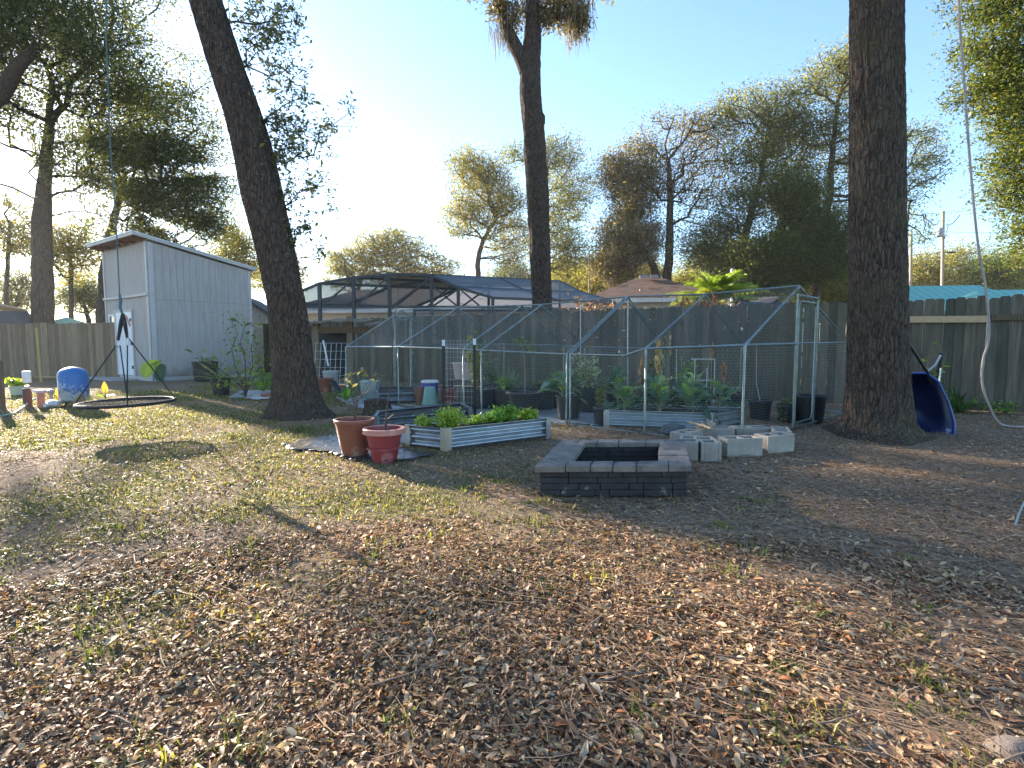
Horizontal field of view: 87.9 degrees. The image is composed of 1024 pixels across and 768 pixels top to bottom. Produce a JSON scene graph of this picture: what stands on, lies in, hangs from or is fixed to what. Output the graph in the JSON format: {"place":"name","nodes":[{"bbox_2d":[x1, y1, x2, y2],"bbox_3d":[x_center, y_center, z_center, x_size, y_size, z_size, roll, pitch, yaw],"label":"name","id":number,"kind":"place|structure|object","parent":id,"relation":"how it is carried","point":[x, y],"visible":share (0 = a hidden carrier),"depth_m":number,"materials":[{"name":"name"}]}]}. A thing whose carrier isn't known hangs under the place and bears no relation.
{"place":"outdoors","nodes":[
{"label":"outdoors","id":0,"kind":"place"},
{"bbox_2d":[252,298,267,370],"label":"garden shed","id":1,"kind":"structure","parent":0,"point":[259,308],"depth_m":22.15,"materials":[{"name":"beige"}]},
{"bbox_2d":[360,398,392,416],"bbox_3d":[-2.143,0.392,8.444,0.604,0.300,0.600,0,4,0],"label":"tree stump","id":2,"kind":"object","parent":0,"point":[372,406],"visible":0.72,"depth_m":8.28,"materials":[{"name":"brown wood"}]},
{"bbox_2d":[307,291,583,321],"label":"neighbour house","id":3,"kind":"structure","parent":0,"point":[335,313],"depth_m":30.65,"materials":[{"name":"paint"}]},
{"bbox_2d":[0,362,1023,767],"bbox_3d":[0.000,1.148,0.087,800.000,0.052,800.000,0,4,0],"label":"ground","id":4,"kind":"structure","parent":0,"point":[28,474],"depth_m":3.08,"materials":[{"name":"brown soil"}]},
{"bbox_2d":[0,360,5,408],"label":"timber post","id":5,"kind":"object","parent":4,"relation":"on","point":[2,397],"visible":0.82,"depth_m":9.27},
{"bbox_2d":[0,304,29,356],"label":"barn shed","id":6,"kind":"structure","parent":4,"relation":"on","point":[11,315],"depth_m":25.35,"materials":[{"name":"metal"}]},
{"bbox_2d":[4,377,27,394],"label":"potted plant","id":7,"kind":"object","parent":4,"relation":"on","point":[15,386],"visible":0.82,"depth_m":11.84,"materials":[{"name":"green plant"}]},
{"bbox_2d":[22,371,32,406],"bbox_3d":[-8.714,0.099,9.548,0.135,0.658,0.124,0,4,0],"label":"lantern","id":8,"kind":"object","parent":4,"relation":"on","point":[26,390],"visible":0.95,"depth_m":9.51,"materials":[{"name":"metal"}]},
{"bbox_2d":[0,178,64,310],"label":"young tree","id":9,"kind":"object","parent":4,"relation":"on","point":[6,237],"visible":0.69,"depth_m":37.16,"materials":[{"name":"green plant"}]},
{"bbox_2d":[0,261,64,311],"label":"young tree","id":10,"kind":"object","parent":4,"relation":"on","point":[19,293],"visible":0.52,"depth_m":43.01,"materials":[{"name":"green plant"}]},
{"bbox_2d":[10,202,107,318],"bbox_3d":[-29.627,-6.971,35.557,7.386,10.919,5.921,0,4,0],"label":"young tree","id":11,"kind":"object","parent":4,"relation":"on","point":[69,259],"visible":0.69,"depth_m":35.06,"materials":[{"name":"green plant"}]},
{"bbox_2d":[0,322,119,376],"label":"wooden fence","id":12,"kind":"object","parent":4,"relation":"on","point":[88,348],"visible":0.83,"depth_m":17.95,"materials":[{"name":"wood"}]},
{"bbox_2d":[28,271,97,323],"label":"young tree","id":13,"kind":"object","parent":4,"relation":"on","point":[85,296],"visible":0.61,"depth_m":40.97,"materials":[{"name":"green plant"}]},
{"bbox_2d":[57,367,89,406],"bbox_3d":[-8.038,0.051,9.740,0.462,0.724,0.462,0,4,0],"label":"pressure tank","id":14,"kind":"object","parent":4,"relation":"on","point":[72,383],"visible":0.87,"depth_m":9.57,"materials":[{"name":"blue paint"}]},
{"bbox_2d":[0,0,160,121],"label":"oak tree","id":15,"kind":"object","parent":4,"relation":"on","point":[12,74],"visible":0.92,"depth_m":22.80,"materials":[{"name":"green plant"}]},
{"bbox_2d":[0,0,197,358],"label":"oak tree","id":16,"kind":"object","parent":4,"relation":"on","point":[42,298],"visible":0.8,"depth_m":24.97,"materials":[{"name":"green plant"}]},
{"bbox_2d":[56,35,248,322],"bbox_3d":[-19.843,-10.221,30.332,10.736,18.192,7.892,0,4,0],"label":"oak tree","id":17,"kind":"object","parent":4,"relation":"on","point":[172,191],"visible":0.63,"depth_m":29.51,"materials":[{"name":"green plant"}]},
{"bbox_2d":[140,359,165,383],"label":"elephant ear plant","id":18,"kind":"object","parent":4,"relation":"on","point":[146,370],"visible":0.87,"depth_m":15.09,"materials":[{"name":"green plant"}]},
{"bbox_2d":[85,230,257,380],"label":"garden shed","id":19,"kind":"structure","parent":4,"relation":"on","point":[173,295],"depth_m":16.96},
{"bbox_2d":[114,309,136,375],"bbox_3d":[-12.555,-1.330,17.189,1.424,2.110,0.108,3,5,35],"label":"door","id":20,"kind":"structure","parent":19,"relation":"in","point":[131,349],"depth_m":17.17,"materials":[{"name":"metal"}]},
{"bbox_2d":[191,355,218,381],"bbox_3d":[-9.493,-0.511,16.462,0.785,0.827,0.753,4,6,42],"label":"grow bag","id":21,"kind":"object","parent":4,"relation":"on","point":[196,365],"visible":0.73,"depth_m":16.20,"materials":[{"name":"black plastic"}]},
{"bbox_2d":[187,362,253,395],"bbox_3d":[-6.551,-0.144,11.959,1.561,0.778,1.407,0,4,0],"label":"potted plant","id":22,"kind":"object","parent":4,"relation":"on","point":[219,391],"visible":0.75,"depth_m":11.82,"materials":[{"name":"green plant"}]},
{"bbox_2d":[185,309,270,396],"bbox_3d":[-5.666,-0.621,11.104,1.869,1.882,1.019,1,5,16],"label":"sapling tree","id":23,"kind":"object","parent":4,"relation":"on","point":[246,383],"visible":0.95,"depth_m":11.16,"materials":[{"name":"green plant"}]},
{"bbox_2d":[103,0,358,420],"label":"oak tree","id":24,"kind":"object","parent":4,"relation":"on","point":[295,394],"visible":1,"depth_m":8.00,"materials":[{"name":"brown plant"}]},
{"bbox_2d":[73,0,176,408],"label":"web swing","id":25,"kind":"object","parent":24,"relation":"hanging from","point":[102,403],"visible":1,"depth_m":6.53,"materials":[{"name":"fabric"}]},
{"bbox_2d":[202,208,262,289],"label":"young tree","id":26,"kind":"object","parent":4,"relation":"on","point":[238,252],"visible":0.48,"depth_m":40.71,"materials":[{"name":"green plant"}]},
{"bbox_2d":[251,247,318,298],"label":"young tree","id":27,"kind":"object","parent":4,"relation":"on","point":[302,277],"visible":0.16,"depth_m":49.37,"materials":[{"name":"green plant"}]},
{"bbox_2d":[263,317,409,382],"bbox_3d":[-6.268,-1.188,17.974,8.563,1.949,0.174,3,6,38],"label":"wooden fence","id":28,"kind":"object","parent":4,"relation":"on","point":[358,354],"visible":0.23,"depth_m":16.07,"materials":[{"name":"wood"}]},
{"bbox_2d":[309,316,385,385],"bbox_3d":[-4.543,-0.896,14.549,1.918,1.884,1.250,0,4,0],"label":"lean to","id":29,"kind":"object","parent":4,"relation":"on","point":[344,336],"visible":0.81,"depth_m":14.38,"materials":[{"name":"beige"}]},
{"bbox_2d":[282,434,433,460],"bbox_3d":[-1.759,0.684,5.791,2.001,0.052,1.003,4,6,44],"label":"plastic sheet","id":30,"kind":"object","parent":4,"relation":"on","point":[332,448],"visible":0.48,"depth_m":5.76,"materials":[{"name":"plastic"}]},
{"bbox_2d":[333,355,415,458],"bbox_3d":[-1.368,0.214,5.399,0.900,1.056,0.407,0,4,0],"label":"potted plant","id":31,"kind":"object","parent":30,"relation":"on","point":[353,440],"visible":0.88,"depth_m":5.31,"materials":[{"name":"orange plant"}]},
{"bbox_2d":[362,282,409,463],"bbox_3d":[-1.247,-0.110,5.136,0.406,1.741,0.406,-3,6,-39],"label":"potted plant","id":32,"kind":"object","parent":30,"relation":"on","point":[384,440],"visible":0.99,"depth_m":5.08,"materials":[{"name":"red plant"}]},
{"bbox_2d":[359,380,380,398],"bbox_3d":[-2.918,0.126,10.941,0.376,0.393,0.376,0,4,0],"label":"grey bin","id":33,"kind":"object","parent":4,"relation":"on","point":[369,387],"visible":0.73,"depth_m":10.78,"materials":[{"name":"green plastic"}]},
{"bbox_2d":[306,218,475,284],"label":"oak tree","id":34,"kind":"object","parent":4,"relation":"on","point":[377,246],"visible":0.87,"depth_m":54.19,"materials":[{"name":"green plant"}]},
{"bbox_2d":[375,386,419,403],"bbox_3d":[-2.288,0.215,10.745,0.893,0.284,1.272,-1,4,-12],"label":"raised bed","id":35,"kind":"object","parent":4,"relation":"on","point":[383,392],"visible":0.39,"depth_m":10.21,"materials":[{"name":"metal"}]},
{"bbox_2d":[373,402,471,424],"bbox_3d":[-1.292,0.471,7.903,1.920,0.204,0.684,-4,6,-44],"label":"raised bed","id":36,"kind":"object","parent":4,"relation":"on","point":[405,415],"visible":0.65,"depth_m":7.72,"materials":[{"name":"metal"}]},
{"bbox_2d":[421,386,438,405],"bbox_3d":[-1.536,0.223,9.945,0.336,0.350,0.336,0,4,0],"label":"green bin","id":37,"kind":"object","parent":4,"relation":"on","point":[431,399],"visible":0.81,"depth_m":9.84,"materials":[{"name":"green plastic"}]},
{"bbox_2d":[303,273,615,320],"bbox_3d":[-2.182,-2.125,19.442,12.333,3.594,2.005,0,4,0],"label":"pool cage","id":38,"kind":"object","parent":4,"relation":"on","point":[413,291],"visible":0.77,"depth_m":18.98,"materials":[{"name":"metal"}]},
{"bbox_2d":[448,379,479,387],"bbox_3d":[-0.930,0.133,10.440,0.620,0.454,0.400,0,4,0],"label":"plant bench","id":39,"kind":"object","parent":4,"relation":"on","point":[450,382],"visible":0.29,"depth_m":10.24,"materials":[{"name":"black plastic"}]},
{"bbox_2d":[452,362,476,379],"bbox_3d":[-0.930,-0.262,10.410,0.501,0.326,0.501,0,4,0],"label":"flowerpot","id":40,"kind":"object","parent":39,"relation":"on","point":[456,369],"visible":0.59,"depth_m":10.23,"materials":[{"name":"plastic"}]},
{"bbox_2d":[458,330,495,408],"bbox_3d":[-0.627,-0.259,9.407,0.702,1.392,0.702,0,4,0],"label":"potted plant","id":41,"kind":"object","parent":4,"relation":"on","point":[487,399],"visible":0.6,"depth_m":9.25,"materials":[{"name":"green plant"}]},
{"bbox_2d":[405,416,550,451],"bbox_3d":[-0.360,0.564,6.220,1.705,0.274,0.525,-3,5,-35],"label":"raised bed","id":42,"kind":"object","parent":4,"relation":"on","point":[446,439],"visible":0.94,"depth_m":5.93,"materials":[{"name":"metal"}]},
{"bbox_2d":[430,402,465,427],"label":"carrot plant","id":43,"kind":"object","parent":42,"relation":"on","point":[449,419],"visible":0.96,"depth_m":5.78,"materials":[{"name":"green plant"}]},
{"bbox_2d":[480,406,512,423],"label":"parsley plant","id":44,"kind":"object","parent":42,"relation":"on","point":[497,416],"visible":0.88,"depth_m":6.18,"materials":[{"name":"green plant"}]},
{"bbox_2d":[427,135,530,277],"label":"oak tree","id":45,"kind":"object","parent":4,"relation":"on","point":[481,176],"visible":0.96,"depth_m":42.42,"materials":[{"name":"green plant"}]},
{"bbox_2d":[474,255,530,278],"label":"young tree","id":46,"kind":"object","parent":4,"relation":"on","point":[507,275],"visible":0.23,"depth_m":64.37,"materials":[{"name":"green plant"}]},
{"bbox_2d":[484,367,531,408],"bbox_3d":[-0.089,0.040,9.623,0.964,0.763,0.917,0,4,0],"label":"potted plant","id":47,"kind":"object","parent":4,"relation":"on","point":[503,398],"visible":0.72,"depth_m":9.36,"materials":[{"name":"green plant"}]},
{"bbox_2d":[0,381,1022,767],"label":"grass","id":48,"kind":"structure","parent":4,"relation":"on","point":[174,411],"depth_m":3.70,"materials":[{"name":"plant"}]},
{"bbox_2d":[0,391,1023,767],"bbox_3d":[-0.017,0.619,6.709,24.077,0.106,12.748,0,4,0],"label":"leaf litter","id":49,"kind":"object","parent":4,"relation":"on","point":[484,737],"visible":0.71,"depth_m":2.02,"materials":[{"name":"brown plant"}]},
{"bbox_2d":[0,428,1023,764],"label":"twig litter","id":50,"kind":"object","parent":4,"relation":"on","point":[504,592],"visible":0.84,"depth_m":2.26,"materials":[{"name":"wood"}]},
{"bbox_2d":[440,0,613,312],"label":"oak tree","id":51,"kind":"object","parent":4,"relation":"on","point":[573,16],"visible":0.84,"depth_m":13.89,"materials":[{"name":"green plant"}]},
{"bbox_2d":[472,408,608,424],"bbox_3d":[0.363,0.494,8.338,2.743,0.040,1.913,0,4,0],"label":"plastic sheet","id":52,"kind":"object","parent":4,"relation":"on","point":[582,418],"visible":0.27,"depth_m":8.21,"materials":[{"name":"plastic"}]},
{"bbox_2d":[473,339,475,414],"bbox_3d":[-0.592,-0.104,8.434,0.048,1.230,0.054,0,4,0],"label":"steel post","id":53,"kind":"object","parent":52,"relation":"on","point":[474,376],"visible":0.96,"depth_m":8.42,"materials":[{"name":"metal"}]},
{"bbox_2d":[506,336,543,412],"bbox_3d":[0.212,-0.162,8.763,0.632,1.297,0.633,0,4,0],"label":"potted plant","id":54,"kind":"object","parent":52,"relation":"on","point":[519,403],"visible":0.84,"depth_m":8.63,"materials":[{"name":"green plant"}]},
{"bbox_2d":[555,394,581,419],"bbox_3d":[0.846,0.358,7.963,0.400,0.381,0.400,0,4,0],"label":"nursery pot","id":55,"kind":"object","parent":52,"relation":"on","point":[576,406],"visible":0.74,"depth_m":7.83,"materials":[{"name":"black plastic"}]},
{"bbox_2d":[538,368,587,405],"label":"collard plant","id":56,"kind":"object","parent":55,"relation":"on","point":[552,386],"visible":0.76,"depth_m":7.83,"materials":[{"name":"green plant"}]},
{"bbox_2d":[568,352,610,412],"bbox_3d":[1.239,-0.021,8.779,0.589,1.013,0.711,3,5,33],"label":"potted plant","id":57,"kind":"object","parent":52,"relation":"on","point":[586,397],"visible":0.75,"depth_m":8.69,"materials":[{"name":"green plant"}]},
{"bbox_2d":[593,385,607,425],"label":"potted plant","id":58,"kind":"object","parent":52,"relation":"on","point":[598,408],"visible":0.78,"depth_m":7.46,"materials":[{"name":"green plant"}]},
{"bbox_2d":[529,379,552,409],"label":"potted plant","id":59,"kind":"object","parent":4,"relation":"on","point":[544,398],"visible":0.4,"depth_m":9.07,"materials":[{"name":"green plant"}]},
{"bbox_2d":[485,124,604,285],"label":"oak tree","id":60,"kind":"object","parent":4,"relation":"on","point":[557,157],"visible":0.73,"depth_m":48.05,"materials":[{"name":"green plant"}]},
{"bbox_2d":[345,285,846,435],"bbox_3d":[0.918,-0.586,10.060,8.940,1.956,4.335,3,6,39],"label":"garden run","id":61,"kind":"object","parent":4,"relation":"on","point":[747,344],"visible":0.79,"depth_m":8.35,"materials":[{"name":"metal"}]},
{"bbox_2d":[794,300,817,423],"bbox_3d":[4.009,-0.299,7.251,0.702,1.649,0.030,-4,6,-43],"label":"door","id":62,"kind":"structure","parent":61,"relation":"in","point":[803,301],"depth_m":7.42,"materials":[{"name":"metal"}]},
{"bbox_2d":[565,234,643,303],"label":"young tree","id":63,"kind":"object","parent":4,"relation":"on","point":[594,286],"visible":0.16,"depth_m":44.97,"materials":[{"name":"green plant"}]},
{"bbox_2d":[535,439,690,495],"bbox_3d":[0.913,0.684,4.524,1.488,0.249,1.128,0,4,0],"label":"fire pit","id":64,"kind":"object","parent":4,"relation":"on","point":[611,467],"visible":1,"depth_m":4.02,"materials":[{"name":"grey stone"}]},
{"bbox_2d":[572,121,680,291],"bbox_3d":[7.408,-8.770,33.395,7.081,14.834,6.390,0,4,0],"label":"oak tree","id":65,"kind":"object","parent":4,"relation":"on","point":[622,255],"visible":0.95,"depth_m":32.57,"materials":[{"name":"green plant"}]},
{"bbox_2d":[603,404,745,428],"bbox_3d":[2.313,0.471,7.502,1.965,0.264,0.826,1,4,14],"label":"raised bed","id":66,"kind":"object","parent":4,"relation":"on","point":[635,419],"visible":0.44,"depth_m":7.27,"materials":[{"name":"metal"}]},
{"bbox_2d":[604,378,641,410],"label":"collard plant","id":67,"kind":"object","parent":66,"relation":"on","point":[630,397],"visible":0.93,"depth_m":7.37,"materials":[{"name":"green plant"}]},
{"bbox_2d":[628,373,676,410],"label":"collard plant","id":68,"kind":"object","parent":66,"relation":"on","point":[662,380],"visible":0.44,"depth_m":7.56,"materials":[{"name":"green plant"}]},
{"bbox_2d":[654,338,665,378],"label":"dried plant","id":69,"kind":"object","parent":66,"relation":"on","point":[661,356],"visible":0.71,"depth_m":7.88,"materials":[{"name":"brown plant"}]},
{"bbox_2d":[635,381,687,410],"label":"collard plant","id":70,"kind":"object","parent":66,"relation":"on","point":[659,388],"visible":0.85,"depth_m":7.21,"materials":[{"name":"green plant"}]},
{"bbox_2d":[661,368,710,411],"bbox_3d":[2.449,0.083,7.521,0.680,0.637,0.787,1,5,16],"label":"collard plant","id":71,"kind":"object","parent":66,"relation":"on","point":[689,377],"visible":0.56,"depth_m":7.44,"materials":[{"name":"green plant"}]},
{"bbox_2d":[673,382,720,423],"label":"collard plant","id":72,"kind":"object","parent":66,"relation":"on","point":[699,397],"visible":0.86,"depth_m":7.14,"materials":[{"name":"green plant"}]},
{"bbox_2d":[701,379,749,414],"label":"collard plant","id":73,"kind":"object","parent":66,"relation":"on","point":[731,391],"visible":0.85,"depth_m":7.46,"materials":[{"name":"green plant"}]},
{"bbox_2d":[605,97,755,280],"bbox_3d":[10.084,-9.070,32.407,9.199,15.583,5.868,0,4,0],"label":"oak tree","id":74,"kind":"object","parent":4,"relation":"on","point":[684,190],"visible":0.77,"depth_m":31.71,"materials":[{"name":"green plant"}]},
{"bbox_2d":[670,428,702,438],"bbox_3d":[1.935,0.612,5.883,0.390,0.190,0.190,-4,6,-43],"label":"concrete block","id":75,"kind":"object","parent":4,"relation":"on","point":[676,434],"depth_m":5.82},
{"bbox_2d":[679,435,699,460],"bbox_3d":[1.808,0.646,5.425,0.190,0.190,0.390,2,5,21],"label":"concrete block","id":76,"kind":"object","parent":4,"relation":"on","point":[692,447],"depth_m":5.24,"materials":[{"name":"concrete"}]},
{"bbox_2d":[672,262,715,287],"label":"young tree","id":77,"kind":"object","parent":4,"relation":"on","point":[676,277],"visible":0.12,"depth_m":50.53,"materials":[{"name":"green plant"}]},
{"bbox_2d":[693,436,721,461],"bbox_3d":[1.967,0.651,5.365,0.190,0.190,0.390,1,4,7],"label":"concrete block","id":78,"kind":"object","parent":4,"relation":"on","point":[710,448],"depth_m":5.18,"materials":[{"name":"concrete"}]},
{"bbox_2d":[696,426,734,439],"bbox_3d":[2.352,0.590,6.162,0.390,0.190,0.190,0,4,6],"label":"concrete block","id":79,"kind":"object","parent":4,"relation":"on","point":[716,432],"depth_m":6.07,"materials":[{"name":"concrete"}]},
{"bbox_2d":[409,294,1023,412],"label":"wooden fence","id":80,"kind":"object","parent":4,"relation":"on","point":[963,348],"visible":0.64,"depth_m":10.58,"materials":[{"name":"wood"}]},
{"bbox_2d":[910,316,986,322],"bbox_3d":[7.228,-1.109,9.113,1.418,0.133,0.036,3,5,30],"label":"fence rail","id":81,"kind":"object","parent":80,"relation":"attached to","point":[946,319],"visible":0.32,"depth_m":9.00,"materials":[{"name":"brown wood"}]},
{"bbox_2d":[664,269,769,305],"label":"areca palm","id":82,"kind":"object","parent":4,"relation":"on","point":[718,283],"visible":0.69,"depth_m":13.13,"materials":[{"name":"green plant"}]},
{"bbox_2d":[718,435,762,457],"bbox_3d":[2.351,0.642,5.484,0.390,0.190,0.190,-1,4,-9],"label":"concrete block","id":83,"kind":"object","parent":4,"relation":"on","point":[740,445],"depth_m":5.40,"materials":[{"name":"concrete"}]},
{"bbox_2d":[730,425,769,435],"bbox_3d":[2.774,0.587,6.202,0.394,0.190,0.198,0,4,0],"label":"concrete block","id":84,"kind":"object","parent":4,"relation":"on","point":[751,429],"depth_m":6.11,"materials":[{"name":"concrete"}]},
{"bbox_2d":[657,63,848,303],"bbox_3d":[13.518,-9.257,30.346,10.672,16.268,6.072,0,4,0],"label":"oak tree","id":85,"kind":"object","parent":4,"relation":"on","point":[771,138],"visible":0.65,"depth_m":29.59,"materials":[{"name":"green plant"}]},
{"bbox_2d":[748,347,772,419],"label":"potted plant","id":86,"kind":"object","parent":4,"relation":"on","point":[758,405],"visible":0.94,"depth_m":8.06,"materials":[{"name":"black plastic"}]},
{"bbox_2d":[754,431,794,453],"bbox_3d":[2.803,0.627,5.684,0.390,0.190,0.190,-2,5,-24],"label":"concrete block","id":87,"kind":"object","parent":4,"relation":"on","point":[778,442],"depth_m":5.59,"materials":[{"name":"concrete"}]},
{"bbox_2d":[702,150,847,302],"bbox_3d":[14.474,-6.477,27.548,9.303,11.147,5.753,0,4,0],"label":"oak tree","id":88,"kind":"object","parent":4,"relation":"on","point":[799,240],"visible":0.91,"depth_m":26.67,"materials":[{"name":"green plant"}]},
{"bbox_2d":[776,396,792,421],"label":"potted plant","id":89,"kind":"object","parent":4,"relation":"on","point":[785,406],"visible":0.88,"depth_m":7.81,"materials":[{"name":"green plant"}]},
{"bbox_2d":[792,394,827,423],"bbox_3d":[4.386,0.361,7.831,0.459,0.394,0.459,0,4,0],"label":"nursery pot","id":90,"kind":"object","parent":4,"relation":"on","point":[803,406],"visible":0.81,"depth_m":7.68,"materials":[{"name":"black plastic"}]},
{"bbox_2d":[779,269,847,358],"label":"young tree","id":91,"kind":"object","parent":4,"relation":"on","point":[831,296],"visible":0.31,"depth_m":34.57,"materials":[{"name":"green plant"}]},
{"bbox_2d":[763,26,968,358],"bbox_3d":[19.200,-10.238,29.388,10.670,18.368,5.265,0,4,0],"label":"oak tree","id":92,"kind":"object","parent":4,"relation":"on","point":[841,68],"visible":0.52,"depth_m":28.84,"materials":[{"name":"green plant"}]},
{"bbox_2d":[821,0,937,445],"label":"oak tree","id":93,"kind":"object","parent":4,"relation":"on","point":[878,405],"visible":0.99,"depth_m":6.13,"materials":[{"name":"brown plant"}]},
{"bbox_2d":[845,285,991,352],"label":"neighbour house","id":94,"kind":"structure","parent":4,"relation":"on","point":[924,293],"depth_m":32.21,"materials":[{"name":"paint"}]},
{"bbox_2d":[910,342,955,434],"bbox_3d":[5.234,-0.031,7.053,1.044,1.487,0.839,0,4,0],"label":"wheelbarrow","id":95,"kind":"object","parent":4,"relation":"on","point":[933,411],"visible":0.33,"depth_m":6.94,"materials":[{"name":"metal"}]},
{"bbox_2d":[908,244,964,285],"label":"young tree","id":96,"kind":"object","parent":4,"relation":"on","point":[924,277],"visible":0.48,"depth_m":59.94,"materials":[{"name":"green plant"}]},
{"bbox_2d":[936,211,959,285],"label":"utility pole","id":97,"kind":"object","parent":4,"relation":"on","point":[942,235],"visible":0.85,"depth_m":41.21,"materials":[{"name":"brown wood"}]},
{"bbox_2d":[916,234,998,284],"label":"young tree","id":98,"kind":"object","parent":4,"relation":"on","point":[957,257],"visible":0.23,"depth_m":64.13,"materials":[{"name":"green plant"}]},
{"bbox_2d":[947,385,989,415],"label":"strap leaf plant","id":99,"kind":"object","parent":4,"relation":"on","point":[957,403],"visible":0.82,"depth_m":8.74,"materials":[{"name":"green plant"}]},
{"bbox_2d":[926,0,1023,278],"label":"oak tree","id":100,"kind":"object","parent":4,"relation":"on","point":[1002,88],"visible":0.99,"depth_m":8.95,"materials":[{"name":"green plant"}]},
{"bbox_2d":[942,290,1023,361],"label":"neighbour house","id":101,"kind":"structure","parent":4,"relation":"on","point":[993,293],"depth_m":28.41,"materials":[{"name":"paint"}]},
{"bbox_2d":[946,244,1023,289],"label":"young tree","id":102,"kind":"object","parent":4,"relation":"on","point":[995,280],"visible":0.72,"depth_m":56.49,"materials":[{"name":"green plant"}]},
{"bbox_2d":[982,735,1023,765],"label":"stone","id":103,"kind":"object","parent":4,"relation":"on","point":[1010,745],"visible":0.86,"depth_m":1.48,"materials":[{"name":"stone"}]},
{"bbox_2d":[0,0,1023,335],"label":"sky","id":104,"kind":"structure","parent":0,"point":[423,76],"materials":[{"name":"blue"}]},
{"bbox_2d":[580,275,729,365],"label":"neighbour house","id":105,"kind":"structure","parent":0,"point":[647,285],"depth_m":23.25,"materials":[{"name":"paint"}]},
{"bbox_2d":[725,296,820,367],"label":"neighbour house","id":106,"kind":"structure","parent":0,"point":[763,301],"depth_m":23.62,"materials":[{"name":"paint"}]},
{"bbox_2d":[957,0,1023,427],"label":"hanging rope","id":107,"kind":"object","parent":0,"point":[974,209],"visible":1,"depth_m":7.04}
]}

